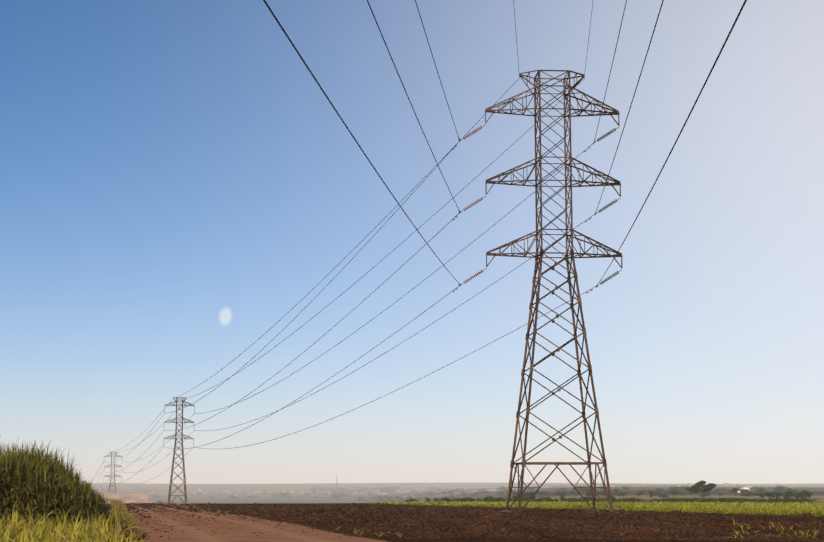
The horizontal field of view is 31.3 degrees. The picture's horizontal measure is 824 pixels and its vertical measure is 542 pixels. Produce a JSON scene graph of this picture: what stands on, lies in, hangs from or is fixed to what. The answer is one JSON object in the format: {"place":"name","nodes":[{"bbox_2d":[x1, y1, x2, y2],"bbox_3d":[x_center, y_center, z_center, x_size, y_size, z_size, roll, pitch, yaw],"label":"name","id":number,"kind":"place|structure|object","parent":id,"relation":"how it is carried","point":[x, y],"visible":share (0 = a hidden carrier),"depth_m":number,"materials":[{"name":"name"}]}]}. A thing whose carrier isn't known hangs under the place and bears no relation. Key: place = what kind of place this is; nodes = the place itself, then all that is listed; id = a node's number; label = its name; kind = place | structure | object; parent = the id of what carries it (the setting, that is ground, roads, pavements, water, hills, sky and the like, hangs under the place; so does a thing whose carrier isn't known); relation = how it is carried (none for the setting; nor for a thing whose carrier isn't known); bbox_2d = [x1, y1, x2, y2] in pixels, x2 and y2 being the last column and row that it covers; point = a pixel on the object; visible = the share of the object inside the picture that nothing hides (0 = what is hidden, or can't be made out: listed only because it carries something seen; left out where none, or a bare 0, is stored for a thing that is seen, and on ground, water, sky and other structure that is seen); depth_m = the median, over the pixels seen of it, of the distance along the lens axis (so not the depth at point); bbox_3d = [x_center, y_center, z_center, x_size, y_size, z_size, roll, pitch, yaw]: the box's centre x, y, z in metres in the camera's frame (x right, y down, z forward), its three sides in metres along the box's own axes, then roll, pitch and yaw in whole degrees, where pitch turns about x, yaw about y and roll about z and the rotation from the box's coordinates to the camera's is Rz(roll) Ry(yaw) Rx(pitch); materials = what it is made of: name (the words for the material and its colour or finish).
{"place":"outdoors","nodes":[
{"label":"outdoors","id":0,"kind":"place"},
{"bbox_2d":[100,488,155,503],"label":"cloud","id":1,"kind":"structure","parent":0,"point":[131,498],"depth_m":470.19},
{"bbox_2d":[221,311,228,321],"bbox_3d":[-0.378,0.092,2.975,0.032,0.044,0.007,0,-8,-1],"label":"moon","id":2,"kind":"object","parent":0,"point":[222,316],"visible":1,"depth_m":2.98,"materials":[{"name":"white"}]},
{"bbox_2d":[117,504,387,541],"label":"dirt road","id":3,"kind":"structure","parent":0,"point":[267,529],"depth_m":58.19,"materials":[{"name":"brown soil"}]},
{"bbox_2d":[122,503,366,538],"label":"road pebbles","id":4,"kind":"object","parent":3,"relation":"on","point":[141,505],"visible":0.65,"depth_m":126.23,"materials":[{"name":"stone"}]},
{"bbox_2d":[106,498,402,541],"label":"roadside grass","id":5,"kind":"structure","parent":3,"relation":"on","point":[119,506],"depth_m":88.64,"materials":[{"name":"plant"}]},
{"bbox_2d":[0,0,823,483],"label":"sky","id":6,"kind":"structure","parent":0,"point":[168,167],"materials":[{"name":"blue"}]},
{"bbox_2d":[2,483,823,541],"bbox_3d":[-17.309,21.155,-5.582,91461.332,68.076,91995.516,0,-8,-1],"label":"ground","id":7,"kind":"structure","parent":0,"point":[816,490],"depth_m":2688.87,"materials":[{"name":"brown soil"}]},
{"bbox_2d":[0,436,107,510],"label":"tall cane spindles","id":8,"kind":"object","parent":7,"relation":"on","point":[53,462],"visible":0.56,"depth_m":61.09,"materials":[{"name":"green plant"}]},
{"bbox_2d":[0,449,112,526],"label":"tall cane","id":9,"kind":"object","parent":7,"relation":"on","point":[34,503],"visible":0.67,"depth_m":59.69,"materials":[{"name":"green plant"}]},
{"bbox_2d":[0,518,140,541],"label":"grass","id":10,"kind":"structure","parent":7,"relation":"on","point":[89,537],"depth_m":25.76,"materials":[{"name":"green plant"}]},
{"bbox_2d":[0,507,145,541],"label":"tall grass","id":11,"kind":"object","parent":7,"relation":"on","point":[41,526],"visible":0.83,"depth_m":25.11,"materials":[{"name":"green plant"}]},
{"bbox_2d":[103,452,122,494],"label":"pylon","id":12,"kind":"object","parent":7,"relation":"on","point":[111,453],"visible":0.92,"depth_m":885.38,"materials":[{"name":"metal"}]},
{"bbox_2d":[163,397,194,503],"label":"pylon","id":13,"kind":"object","parent":7,"relation":"on","point":[181,443],"visible":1,"depth_m":533.02,"materials":[{"name":"metal"}]},
{"bbox_2d":[101,484,793,495],"bbox_3d":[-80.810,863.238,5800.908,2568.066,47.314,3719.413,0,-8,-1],"label":"houses","id":14,"kind":"structure","parent":7,"relation":"on","point":[611,485],"depth_m":5319.18,"materials":[{"name":"grey"}]},
{"bbox_2d":[116,483,780,494],"bbox_3d":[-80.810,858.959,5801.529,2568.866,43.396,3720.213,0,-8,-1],"label":"house roofs","id":15,"kind":"structure","parent":14,"relation":"on","point":[451,487],"depth_m":5049.22,"materials":[{"name":"brown tile"}]},
{"bbox_2d":[160,503,823,541],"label":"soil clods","id":16,"kind":"object","parent":7,"relation":"on","point":[351,515],"visible":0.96,"depth_m":74.76,"materials":[{"name":"brown soil"}]},
{"bbox_2d":[199,488,805,502],"bbox_3d":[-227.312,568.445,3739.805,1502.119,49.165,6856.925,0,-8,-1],"label":"tree trunks","id":17,"kind":"object","parent":7,"relation":"on","point":[541,494],"visible":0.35,"depth_m":1468.16,"materials":[{"name":"brown plant"}]},
{"bbox_2d":[140,480,813,501],"bbox_3d":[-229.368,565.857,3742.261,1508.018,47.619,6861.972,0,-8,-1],"label":"distant trees","id":18,"kind":"object","parent":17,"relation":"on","point":[699,486],"visible":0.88,"depth_m":1685.79,"materials":[{"name":"green plant"}]},
{"bbox_2d":[517,494,535,498],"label":"farm shed walls","id":19,"kind":"structure","parent":7,"relation":"on","point":[528,495],"depth_m":553.77,"materials":[{"name":"grey"}]},
{"bbox_2d":[514,492,537,494],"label":"farm shed roof","id":20,"kind":"structure","parent":19,"relation":"on","point":[515,493],"depth_m":555.32,"materials":[{"name":"grey metal"}]},
{"bbox_2d":[459,70,622,512],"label":"pylon","id":21,"kind":"object","parent":7,"relation":"on","point":[588,463],"visible":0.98,"depth_m":130.76,"materials":[{"name":"metal"}]},
{"bbox_2d":[83,0,746,487],"bbox_3d":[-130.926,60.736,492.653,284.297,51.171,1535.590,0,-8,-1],"label":"conductors","id":22,"kind":"structure","parent":21,"relation":"hanging from","point":[425,222],"depth_m":132.42,"materials":[{"name":"black metal"}]},
{"bbox_2d":[351,497,820,502],"bbox_3d":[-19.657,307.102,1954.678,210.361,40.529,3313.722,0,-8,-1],"label":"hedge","id":23,"kind":"object","parent":7,"relation":"on","point":[743,500],"depth_m":354.55,"materials":[{"name":"green plant"}]},
{"bbox_2d":[368,500,823,515],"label":"crop field","id":24,"kind":"structure","parent":7,"relation":"on","point":[790,508],"depth_m":145.70,"materials":[{"name":"green plant"}]},
{"bbox_2d":[732,519,821,538],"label":"field weeds","id":25,"kind":"object","parent":7,"relation":"on","point":[801,534],"visible":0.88,"depth_m":52.63,"materials":[{"name":"plant"}]}
]}

